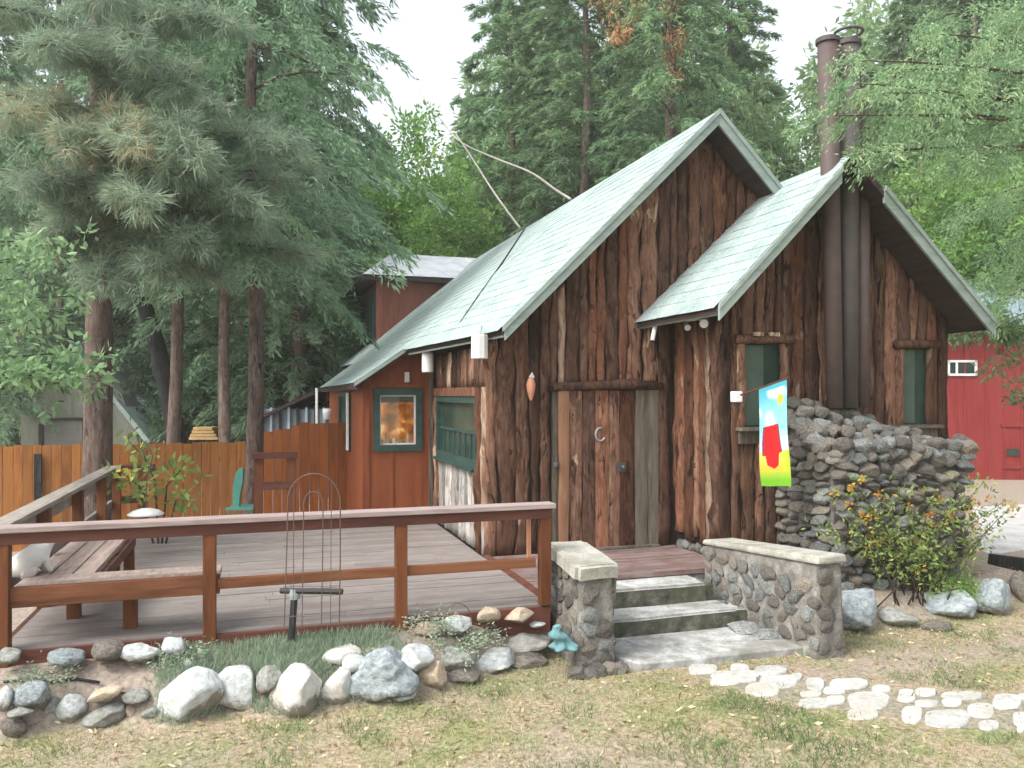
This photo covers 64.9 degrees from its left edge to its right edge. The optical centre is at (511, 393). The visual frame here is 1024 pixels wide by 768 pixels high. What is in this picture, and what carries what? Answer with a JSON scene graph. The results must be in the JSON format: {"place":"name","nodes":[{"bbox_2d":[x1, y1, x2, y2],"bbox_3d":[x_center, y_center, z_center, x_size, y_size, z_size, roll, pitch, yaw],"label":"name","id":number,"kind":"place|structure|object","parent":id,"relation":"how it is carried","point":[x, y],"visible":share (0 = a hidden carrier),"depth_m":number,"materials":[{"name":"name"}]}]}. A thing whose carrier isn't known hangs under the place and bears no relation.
{"place":"outdoors","nodes":[
{"label":"outdoors","id":0,"kind":"place"},
{"bbox_2d":[0,0,990,210],"label":"sky","id":1,"kind":"structure","parent":0,"point":[430,36],"materials":[{"name":"white"}]},
{"bbox_2d":[0,426,1023,767],"bbox_3d":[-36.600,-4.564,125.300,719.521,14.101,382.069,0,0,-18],"label":"ground","id":2,"kind":"structure","parent":0,"point":[104,674],"depth_m":5.25,"materials":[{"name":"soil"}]},
{"bbox_2d":[0,717,26,736],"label":"rock","id":3,"kind":"object","parent":2,"relation":"on","point":[12,727],"visible":0.91,"depth_m":5.01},
{"bbox_2d":[11,680,51,708],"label":"rock","id":4,"kind":"object","parent":2,"relation":"on","point":[31,697],"visible":0.98,"depth_m":5.08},
{"bbox_2d":[0,0,85,445],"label":"conifer","id":5,"kind":"object","parent":2,"relation":"on","point":[34,412],"visible":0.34,"depth_m":21.19,"materials":[{"name":"plant"}]},
{"bbox_2d":[0,650,87,704],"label":"plant","id":6,"kind":"object","parent":2,"relation":"on","point":[28,675],"visible":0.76,"depth_m":5.25,"materials":[{"name":"green plant"}]},
{"bbox_2d":[0,216,126,421],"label":"broadleaf tree","id":7,"kind":"object","parent":2,"relation":"on","point":[37,371],"visible":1,"depth_m":8.04,"materials":[{"name":"green plant"}]},
{"bbox_2d":[47,648,85,667],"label":"rock","id":8,"kind":"object","parent":2,"relation":"on","point":[61,656],"visible":0.99,"depth_m":5.37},
{"bbox_2d":[55,694,87,723],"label":"rock","id":9,"kind":"object","parent":2,"relation":"on","point":[72,708],"visible":1,"depth_m":5.18,"materials":[{"name":"grey stone"}]},
{"bbox_2d":[0,0,169,430],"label":"conifer","id":10,"kind":"object","parent":2,"relation":"on","point":[60,303],"visible":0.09,"depth_m":25.32,"materials":[{"name":"plant"}]},
{"bbox_2d":[0,94,186,443],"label":"leaning tree","id":11,"kind":"object","parent":2,"relation":"on","point":[159,356],"visible":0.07,"depth_m":17.84,"materials":[{"name":"black plant"}]},
{"bbox_2d":[3,274,184,362],"bbox_3d":[-13.644,-1.009,28.326,7.136,7.873,7.558,0,0,-9],"label":"leafy shrub","id":12,"kind":"object","parent":2,"relation":"on","point":[122,321],"visible":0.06,"depth_m":25.95,"materials":[{"name":"green plant"}]},
{"bbox_2d":[79,701,125,728],"bbox_3d":[-2.675,2.115,5.273,0.309,0.162,0.255,-11,0,0],"label":"rock","id":13,"kind":"object","parent":2,"relation":"on","point":[108,714],"visible":0.88,"depth_m":5.20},
{"bbox_2d":[11,342,201,483],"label":"garage shed","id":14,"kind":"structure","parent":2,"relation":"on","point":[69,424],"depth_m":22.00,"materials":[{"name":"grey"}]},
{"bbox_2d":[44,420,82,483],"bbox_3d":[-12.290,1.792,21.965,1.163,2.117,0.050,0,0,0],"label":"garage door","id":15,"kind":"structure","parent":14,"relation":"in","point":[70,432],"depth_m":21.94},
{"bbox_2d":[91,638,124,660],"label":"rock","id":16,"kind":"object","parent":2,"relation":"on","point":[109,649],"visible":0.96,"depth_m":5.44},
{"bbox_2d":[0,441,244,551],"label":"picket fence","id":17,"kind":"object","parent":2,"relation":"on","point":[25,475],"visible":0.36,"depth_m":13.03,"materials":[{"name":"brown wood"}]},
{"bbox_2d":[32,7,246,407],"bbox_3d":[-11.138,-7.597,25.150,6.574,21.484,5.989,0,0,10],"label":"conifer","id":18,"kind":"object","parent":2,"relation":"on","point":[118,363],"visible":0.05,"depth_m":23.66,"materials":[{"name":"plant"}]},
{"bbox_2d":[120,642,160,662],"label":"rock","id":19,"kind":"object","parent":2,"relation":"on","point":[137,652],"visible":0.97,"depth_m":5.48,"materials":[{"name":"grey stone"}]},
{"bbox_2d":[7,0,303,443],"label":"conifer","id":20,"kind":"object","parent":2,"relation":"on","point":[173,435],"visible":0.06,"depth_m":17.12,"materials":[{"name":"plant"}]},
{"bbox_2d":[101,414,214,543],"bbox_3d":[-4.118,1.137,9.339,1.330,1.795,0.692,0,0,6],"label":"sapling","id":21,"kind":"object","parent":2,"relation":"on","point":[180,507],"visible":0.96,"depth_m":9.29,"materials":[{"name":"green plant"}]},
{"bbox_2d":[0,0,335,519],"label":"pine tree","id":22,"kind":"object","parent":2,"relation":"on","point":[139,236],"visible":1,"depth_m":10.46,"materials":[{"name":"green plant"}]},
{"bbox_2d":[130,631,221,683],"bbox_3d":[-2.336,1.834,5.613,0.607,0.273,0.546,0,0,-18],"label":"plant","id":23,"kind":"object","parent":2,"relation":"on","point":[172,656],"visible":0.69,"depth_m":5.54,"materials":[{"name":"green plant"}]},
{"bbox_2d":[114,315,243,473],"bbox_3d":[-9.518,0.259,23.773,4.757,5.248,5.039,0,0,-18],"label":"leafy shrub","id":24,"kind":"object","parent":2,"relation":"on","point":[195,391],"visible":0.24,"depth_m":22.81,"materials":[{"name":"green plant"}]},
{"bbox_2d":[157,666,223,721],"bbox_3d":[-2.134,1.998,5.338,0.397,0.347,0.325,0,0,17],"label":"rock","id":25,"kind":"object","parent":2,"relation":"on","point":[195,688],"visible":0.89,"depth_m":5.24,"materials":[{"name":"grey stone"}]},
{"bbox_2d":[0,85,407,443],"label":"woods","id":26,"kind":"object","parent":2,"relation":"on","point":[347,243],"visible":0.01,"depth_m":36.00,"materials":[{"name":"green plant"}]},
{"bbox_2d":[125,0,333,471],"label":"conifer","id":27,"kind":"object","parent":2,"relation":"on","point":[191,372],"visible":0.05,"depth_m":22.75,"materials":[{"name":"plant"}]},
{"bbox_2d":[113,0,360,507],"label":"conifer","id":28,"kind":"object","parent":2,"relation":"on","point":[224,417],"visible":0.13,"depth_m":17.48,"materials":[{"name":"plant"}]},
{"bbox_2d":[218,664,255,710],"bbox_3d":[-1.862,2.017,5.481,0.252,0.304,0.208,0,0,0],"label":"rock","id":29,"kind":"object","parent":2,"relation":"on","point":[238,682],"visible":0.73,"depth_m":5.40,"materials":[{"name":"grey stone"}]},
{"bbox_2d":[189,388,317,441],"bbox_3d":[-5.716,1.268,18.196,4.618,2.764,0.793,0,0,34],"label":"lumber stack","id":30,"kind":"object","parent":2,"relation":"on","point":[199,434],"visible":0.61,"depth_m":19.00,"materials":[{"name":"yellow wood"}]},
{"bbox_2d":[57,0,454,513],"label":"conifer","id":31,"kind":"object","parent":2,"relation":"on","point":[312,42],"visible":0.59,"depth_m":13.22,"materials":[{"name":"plant"}]},
{"bbox_2d":[256,665,281,694],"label":"rock","id":32,"kind":"object","parent":2,"relation":"on","point":[268,677],"visible":0.94,"depth_m":5.37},
{"bbox_2d":[183,302,359,452],"bbox_3d":[-5.858,0.147,20.989,5.039,5.248,4.757,0,0,-34],"label":"leafy shrub","id":33,"kind":"object","parent":2,"relation":"on","point":[242,363],"visible":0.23,"depth_m":20.19,"materials":[{"name":"green plant"}]},
{"bbox_2d":[156,0,401,442],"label":"conifer","id":34,"kind":"object","parent":2,"relation":"on","point":[300,326],"visible":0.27,"depth_m":18.92,"materials":[{"name":"plant"}]},
{"bbox_2d":[9,524,549,665],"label":"deck","id":35,"kind":"structure","parent":2,"relation":"on","point":[243,613],"depth_m":6.83,"materials":[{"name":"wood"}]},
{"bbox_2d":[0,466,120,608],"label":"deck railing","id":36,"kind":"object","parent":35,"relation":"attached to","point":[48,507],"visible":0.55,"depth_m":7.75,"materials":[{"name":"wood"}]},
{"bbox_2d":[10,539,221,628],"bbox_3d":[-3.107,1.522,6.697,1.367,0.415,2.255,0,0,-18],"label":"deck bench","id":37,"kind":"object","parent":35,"relation":"on","point":[74,579],"visible":0.78,"depth_m":5.78,"materials":[{"name":"wood"}]},
{"bbox_2d":[12,543,54,578],"bbox_3d":[-3.537,1.152,5.880,0.424,0.354,0.297,0,0,-18],"label":"cat","id":38,"kind":"object","parent":37,"relation":"on","point":[30,560],"visible":0.68,"depth_m":5.82},
{"bbox_2d":[226,467,253,514],"bbox_3d":[-4.200,1.820,12.625,0.420,1.323,0.450,0,0,0],"label":"patio chair","id":39,"kind":"object","parent":35,"relation":"on","point":[237,505],"visible":0.54,"depth_m":12.60,"materials":[{"name":"teal plastic"}]},
{"bbox_2d":[252,452,297,513],"bbox_3d":[-3.334,1.390,11.332,0.622,1.120,0.180,0,0,-18],"label":"deck railing","id":40,"kind":"object","parent":35,"relation":"on","point":[260,485],"visible":0.82,"depth_m":11.27,"materials":[{"name":"wood"}]},
{"bbox_2d":[0,501,555,667],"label":"deck railing","id":41,"kind":"object","parent":35,"relation":"attached to","point":[211,528],"visible":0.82,"depth_m":5.97,"materials":[{"name":"wood"}]},
{"bbox_2d":[138,619,421,725],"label":"ground cover plants","id":42,"kind":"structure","parent":2,"relation":"on","point":[259,646],"depth_m":5.68,"materials":[{"name":"plant"}]},
{"bbox_2d":[269,662,321,716],"bbox_3d":[-1.467,1.995,5.426,0.278,0.358,0.295,0,0,22],"label":"rock","id":43,"kind":"object","parent":2,"relation":"on","point":[295,692],"visible":0.98,"depth_m":5.34,"materials":[{"name":"white stone"}]},
{"bbox_2d":[234,258,362,406],"bbox_3d":[-5.908,-0.798,25.757,5.709,7.086,6.047,0,0,-1],"label":"leafy shrub","id":44,"kind":"object","parent":2,"relation":"on","point":[353,336],"visible":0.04,"depth_m":24.58,"materials":[{"name":"green plant"}]},
{"bbox_2d":[264,422,345,513],"bbox_3d":[-3.212,1.449,12.547,1.258,2.001,0.068,0,0,-18],"label":"tall fence","id":45,"kind":"object","parent":2,"relation":"on","point":[319,448],"visible":0.55,"depth_m":12.54,"materials":[{"name":"wood"}]},
{"bbox_2d":[279,588,342,647],"bbox_3d":[-1.453,1.663,5.855,0.466,0.505,0.079,0,0,5],"label":"standpipe","id":46,"kind":"object","parent":2,"relation":"on","point":[292,620],"visible":0.87,"depth_m":5.84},
{"bbox_2d":[283,473,340,625],"bbox_3d":[-1.405,1.096,5.660,0.404,1.075,0.009,0,0,0],"label":"wire trellis","id":47,"kind":"object","parent":2,"relation":"on","point":[321,586],"visible":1,"depth_m":5.66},
{"bbox_2d":[262,385,361,509],"bbox_3d":[-4.485,1.071,18.500,1.806,2.759,3.400,0,0,0],"label":"sheet shelter","id":48,"kind":"object","parent":2,"relation":"on","point":[295,412],"visible":0.27,"depth_m":17.00,"materials":[{"name":"grey metal"}]},
{"bbox_2d":[321,667,351,704],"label":"rock","id":49,"kind":"object","parent":2,"relation":"on","point":[335,687],"visible":0.78,"depth_m":5.49,"materials":[{"name":"white stone"}]},
{"bbox_2d":[349,646,418,701],"bbox_3d":[-0.894,1.994,5.667,0.501,0.379,0.411,0,0,0],"label":"rock","id":50,"kind":"object","parent":2,"relation":"on","point":[386,672],"visible":0.97,"depth_m":5.52,"materials":[{"name":"stone"}]},
{"bbox_2d":[401,643,434,672],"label":"rock","id":51,"kind":"object","parent":2,"relation":"on","point":[416,657],"visible":0.75,"depth_m":5.75,"materials":[{"name":"grey stone"}]},
{"bbox_2d":[341,98,508,334],"bbox_3d":[-3.113,-3.683,26.877,5.671,11.921,6.106,0,0,-18],"label":"leafy tree","id":52,"kind":"object","parent":2,"relation":"on","point":[407,205],"visible":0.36,"depth_m":26.09,"materials":[{"name":"green plant"}]},
{"bbox_2d":[391,596,467,648],"bbox_3d":[-0.605,1.751,6.173,0.584,0.304,0.520,0,0,29],"label":"plant","id":53,"kind":"object","parent":2,"relation":"on","point":[438,623],"visible":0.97,"depth_m":6.11,"materials":[{"name":"green plant"}]},
{"bbox_2d":[417,660,446,689],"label":"rock","id":54,"kind":"object","parent":2,"relation":"on","point":[434,674],"visible":0.83,"depth_m":5.77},
{"bbox_2d":[392,188,505,257],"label":"leafy tree","id":55,"kind":"object","parent":2,"relation":"on","point":[463,221],"visible":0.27,"depth_m":24.24,"materials":[{"name":"green plant"}]},
{"bbox_2d":[440,645,475,670],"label":"rock","id":56,"kind":"object","parent":2,"relation":"on","point":[451,662],"visible":0.67,"depth_m":5.98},
{"bbox_2d":[424,622,497,672],"bbox_3d":[-0.454,1.924,6.134,0.594,0.326,0.626,0,0,28],"label":"plant","id":57,"kind":"object","parent":2,"relation":"on","point":[467,639],"visible":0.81,"depth_m":6.08,"materials":[{"name":"green plant"}]},
{"bbox_2d":[435,94,489,215],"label":"conifer","id":58,"kind":"object","parent":2,"relation":"on","point":[460,126],"visible":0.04,"depth_m":41.65,"materials":[{"name":"plant"}]},
{"bbox_2d":[447,668,480,683],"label":"rock","id":59,"kind":"object","parent":2,"relation":"on","point":[469,675],"visible":0.78,"depth_m":5.92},
{"bbox_2d":[418,109,546,250],"bbox_3d":[-1.003,-5.011,36.349,7.292,14.605,7.534,0,0,-2],"label":"leafy tree","id":60,"kind":"object","parent":2,"relation":"on","point":[475,189],"visible":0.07,"depth_m":34.99,"materials":[{"name":"green plant"}]},
{"bbox_2d":[476,647,514,673],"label":"rock","id":61,"kind":"object","parent":2,"relation":"on","point":[504,656],"visible":0.84,"depth_m":6.18,"materials":[{"name":"grey stone"}]},
{"bbox_2d":[442,0,579,257],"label":"conifer","id":62,"kind":"object","parent":2,"relation":"on","point":[498,41],"visible":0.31,"depth_m":28.39,"materials":[{"name":"plant"}]},
{"bbox_2d":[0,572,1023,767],"bbox_3d":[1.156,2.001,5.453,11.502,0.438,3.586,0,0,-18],"label":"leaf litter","id":63,"kind":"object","parent":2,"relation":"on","point":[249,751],"visible":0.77,"depth_m":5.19,"materials":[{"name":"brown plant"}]},
{"bbox_2d":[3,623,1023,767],"bbox_3d":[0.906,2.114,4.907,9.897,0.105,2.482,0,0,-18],"label":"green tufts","id":64,"kind":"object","parent":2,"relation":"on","point":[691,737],"visible":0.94,"depth_m":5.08,"materials":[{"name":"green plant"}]},
{"bbox_2d":[3,564,1023,767],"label":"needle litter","id":65,"kind":"object","parent":2,"relation":"on","point":[618,705],"visible":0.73,"depth_m":5.24,"materials":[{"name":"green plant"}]},
{"bbox_2d":[510,651,547,669],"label":"rock","id":66,"kind":"object","parent":2,"relation":"on","point":[526,660],"visible":0.77,"depth_m":6.31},
{"bbox_2d":[508,632,552,652],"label":"rock","id":67,"kind":"object","parent":2,"relation":"on","point":[528,642],"visible":0.53,"depth_m":6.46,"materials":[{"name":"white stone"}]},
{"bbox_2d":[471,98,613,247],"bbox_3d":[1.763,-4.214,29.942,6.849,13.277,6.629,0,0,17],"label":"leafy tree","id":68,"kind":"object","parent":2,"relation":"on","point":[508,200],"visible":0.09,"depth_m":28.61,"materials":[{"name":"green plant"}]},
{"bbox_2d":[496,0,603,210],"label":"conifer","id":69,"kind":"object","parent":2,"relation":"on","point":[545,42],"visible":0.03,"depth_m":36.41,"materials":[{"name":"plant"}]},
{"bbox_2d":[548,624,578,651],"bbox_3d":[0.408,1.880,6.208,0.265,0.210,0.196,0,0,-18],"label":"turquoise garden figurine","id":70,"kind":"object","parent":2,"relation":"on","point":[563,641],"visible":1,"depth_m":6.16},
{"bbox_2d":[491,0,664,248],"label":"conifer","id":71,"kind":"object","parent":2,"relation":"on","point":[590,47],"visible":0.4,"depth_m":26.63,"materials":[{"name":"plant"}]},
{"bbox_2d":[550,541,628,679],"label":"stone pillar","id":72,"kind":"structure","parent":2,"relation":"on","point":[584,575],"depth_m":6.28,"materials":[{"name":"stone"}]},
{"bbox_2d":[492,545,704,587],"bbox_3d":[1.073,1.914,8.045,2.210,0.373,1.748,0,0,-18],"label":"porch","id":73,"kind":"object","parent":2,"relation":"on","point":[653,562],"visible":0.2,"depth_m":8.20,"materials":[{"name":"wood"}]},
{"bbox_2d":[533,43,683,209],"bbox_3d":[4.152,-4.938,29.273,6.629,14.870,6.849,0,0,38],"label":"leafy tree","id":74,"kind":"object","parent":2,"relation":"on","point":[649,131],"visible":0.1,"depth_m":27.47,"materials":[{"name":"green plant"}]},
{"bbox_2d":[573,0,712,194],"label":"conifer","id":75,"kind":"object","parent":2,"relation":"on","point":[661,55],"visible":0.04,"depth_m":32.24,"materials":[{"name":"plant"}]},
{"bbox_2d":[320,25,998,589],"bbox_3d":[0.120,-0.697,14.322,6.531,6.294,14.569,0,0,-18],"label":"cabin","id":76,"kind":"object","parent":2,"relation":"on","point":[834,297],"visible":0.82,"depth_m":8.82,"materials":[{"name":"brown wood"}]},
{"bbox_2d":[338,392,350,451],"bbox_3d":[-2.674,0.425,12.781,0.061,0.890,1.562,0,0,-18],"label":"window","id":77,"kind":"structure","parent":76,"relation":"in","point":[344,398],"depth_m":12.07,"materials":[{"name":"white metal"}]},
{"bbox_2d":[373,389,422,451],"bbox_3d":[-1.526,0.438,11.027,0.820,1.005,0.415,0,0,-18],"label":"window","id":78,"kind":"structure","parent":76,"relation":"in","point":[397,413],"depth_m":10.94,"materials":[{"name":"teal plastic"}]},
{"bbox_2d":[432,396,476,471],"bbox_3d":[-0.698,0.445,9.808,0.120,0.840,2.050,0,0,-18],"label":"window","id":79,"kind":"structure","parent":76,"relation":"in","point":[456,445],"depth_m":9.81,"materials":[{"name":"teal glass"}]},
{"bbox_2d":[471,325,487,358],"bbox_3d":[-0.338,-0.539,8.408,0.179,0.352,0.170,0,0,-18],"label":"eave lamp","id":80,"kind":"object","parent":76,"relation":"attached to","point":[479,345],"visible":1,"depth_m":8.34,"materials":[{"name":"white ceramic"}]},
{"bbox_2d":[547,379,663,549],"bbox_3d":[1.037,0.782,8.936,1.385,1.897,0.192,0,0,-18],"label":"door","id":81,"kind":"structure","parent":76,"relation":"in","point":[592,432],"depth_m":8.93,"materials":[{"name":"brown wood"}]},
{"bbox_2d":[730,376,790,485],"bbox_3d":[2.453,0.377,7.966,0.102,1.080,0.728,0,0,-32],"label":"garden banner","id":82,"kind":"object","parent":76,"relation":"attached to","point":[774,462],"visible":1,"depth_m":7.84,"materials":[{"name":"multicoloured fabric"}]},
{"bbox_2d":[734,334,795,443],"bbox_3d":[2.632,-0.052,8.420,0.692,1.145,0.200,0,0,-18],"label":"window","id":83,"kind":"structure","parent":76,"relation":"in","point":[761,360],"depth_m":8.42,"materials":[{"name":"green glass"}]},
{"bbox_2d":[892,340,943,436],"bbox_3d":[4.524,-0.042,9.020,0.602,1.125,0.200,0,0,-18],"label":"window","id":84,"kind":"structure","parent":76,"relation":"in","point":[914,367],"depth_m":9.05,"materials":[{"name":"green glass"}]},
{"bbox_2d":[330,0,1023,266],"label":"light woods","id":85,"kind":"object","parent":2,"relation":"on","point":[808,88],"visible":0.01,"depth_m":40.88,"materials":[{"name":"green plant"}]},
{"bbox_2d":[586,0,785,183],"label":"conifer","id":86,"kind":"object","parent":2,"relation":"on","point":[688,21],"visible":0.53,"depth_m":23.57,"materials":[{"name":"plant"}]},
{"bbox_2d":[613,575,802,670],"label":"entry steps","id":87,"kind":"structure","parent":2,"relation":"on","point":[672,622],"depth_m":7.00,"materials":[{"name":"concrete"}]},
{"bbox_2d":[639,53,804,181],"bbox_3d":[6.933,-4.483,28.275,6.298,13.941,6.507,0,0,-19],"label":"leafy tree","id":88,"kind":"object","parent":2,"relation":"on","point":[746,100],"visible":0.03,"depth_m":26.68,"materials":[{"name":"green plant"}]},
{"bbox_2d":[678,0,802,175],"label":"conifer","id":89,"kind":"object","parent":2,"relation":"on","point":[737,45],"visible":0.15,"depth_m":30.59,"materials":[{"name":"plant"}]},
{"bbox_2d":[703,538,846,659],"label":"stone wall","id":90,"kind":"structure","parent":2,"relation":"on","point":[792,594],"depth_m":6.85,"materials":[{"name":"stone"}]},
{"bbox_2d":[842,588,876,630],"bbox_3d":[3.060,1.997,7.317,0.522,0.435,0.398,0,0,-15],"label":"rock","id":91,"kind":"object","parent":2,"relation":"on","point":[859,607],"visible":0.56,"depth_m":7.18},
{"bbox_2d":[877,606,918,626],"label":"rock","id":92,"kind":"object","parent":2,"relation":"on","point":[891,616],"visible":0.92,"depth_m":7.39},
{"bbox_2d":[780,0,1023,342],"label":"cedar","id":93,"kind":"object","parent":2,"relation":"on","point":[982,70],"visible":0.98,"depth_m":7.60,"materials":[{"name":"green plant"}]},
{"bbox_2d":[948,300,1023,408],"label":"cedar bough","id":94,"kind":"object","parent":93,"relation":"attached to","point":[1012,331],"visible":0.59,"depth_m":9.94,"materials":[{"name":"green plant"}]},
{"bbox_2d":[800,472,1020,607],"bbox_3d":[3.921,1.379,7.794,2.483,1.276,0.619,0,0,-13],"label":"flowering shrub","id":95,"kind":"object","parent":2,"relation":"on","point":[912,570],"visible":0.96,"depth_m":7.75,"materials":[{"name":"green plant"}]},
{"bbox_2d":[866,0,954,219],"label":"conifer","id":96,"kind":"object","parent":2,"relation":"on","point":[907,11],"visible":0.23,"depth_m":28.82,"materials":[{"name":"plant"}]},
{"bbox_2d":[879,0,999,168],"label":"conifer","id":97,"kind":"object","parent":2,"relation":"on","point":[919,8],"visible":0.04,"depth_m":32.78,"materials":[{"name":"plant"}]},
{"bbox_2d":[866,56,1014,231],"bbox_3d":[14.178,-4.556,27.681,6.629,13.941,6.849,0,0,0],"label":"leafy tree","id":98,"kind":"object","parent":2,"relation":"on","point":[915,144],"visible":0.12,"depth_m":27.03,"materials":[{"name":"green plant"}]},
{"bbox_2d":[921,590,976,618],"bbox_3d":[4.223,2.052,7.788,0.547,0.299,0.437,0,0,-23],"label":"rock","id":99,"kind":"object","parent":2,"relation":"on","point":[964,605],"visible":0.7,"depth_m":7.68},
{"bbox_2d":[877,148,1023,282],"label":"leafy tree","id":100,"kind":"object","parent":2,"relation":"on","point":[942,199],"visible":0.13,"depth_m":22.96,"materials":[{"name":"green plant"}]},
{"bbox_2d":[917,569,986,609],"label":"fern","id":101,"kind":"object","parent":2,"relation":"on","point":[959,585],"visible":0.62,"depth_m":7.86,"materials":[{"name":"green plant"}]},
{"bbox_2d":[897,0,1023,273],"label":"conifer","id":102,"kind":"object","parent":2,"relation":"on","point":[968,27],"visible":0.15,"depth_m":26.91,"materials":[{"name":"plant"}]},
{"bbox_2d":[914,151,1023,300],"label":"leafy tree","id":103,"kind":"object","parent":2,"relation":"on","point":[977,271],"visible":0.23,"depth_m":22.00,"materials":[{"name":"green plant"}]},
{"bbox_2d":[947,275,1023,479],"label":"red barn","id":104,"kind":"structure","parent":2,"relation":"on","point":[985,422],"depth_m":20.00,"materials":[{"name":"wood"}]},
{"bbox_2d":[974,578,1010,615],"bbox_3d":[4.714,2.007,7.886,0.386,0.399,0.265,0,0,-35],"label":"rock","id":105,"kind":"object","parent":2,"relation":"on","point":[996,594],"visible":0.91,"depth_m":7.80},
{"bbox_2d":[965,0,1023,260],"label":"conifer","id":106,"kind":"object","parent":2,"relation":"on","point":[999,93],"visible":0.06,"depth_m":26.36,"materials":[{"name":"plant"}]},
{"bbox_2d":[987,553,1023,571],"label":"timber edging","id":107,"kind":"object","parent":2,"relation":"on","point":[1009,562],"visible":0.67,"depth_m":9.41,"materials":[{"name":"black wood"}]},
{"bbox_2d":[689,663,1023,732],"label":"stone path","id":108,"kind":"structure","parent":0,"point":[955,710],"depth_m":5.64,"materials":[{"name":"stone"}]},
{"bbox_2d":[973,504,1023,552],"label":"driveway","id":109,"kind":"structure","parent":0,"point":[1012,532],"depth_m":12.62,"materials":[{"name":"concrete"}]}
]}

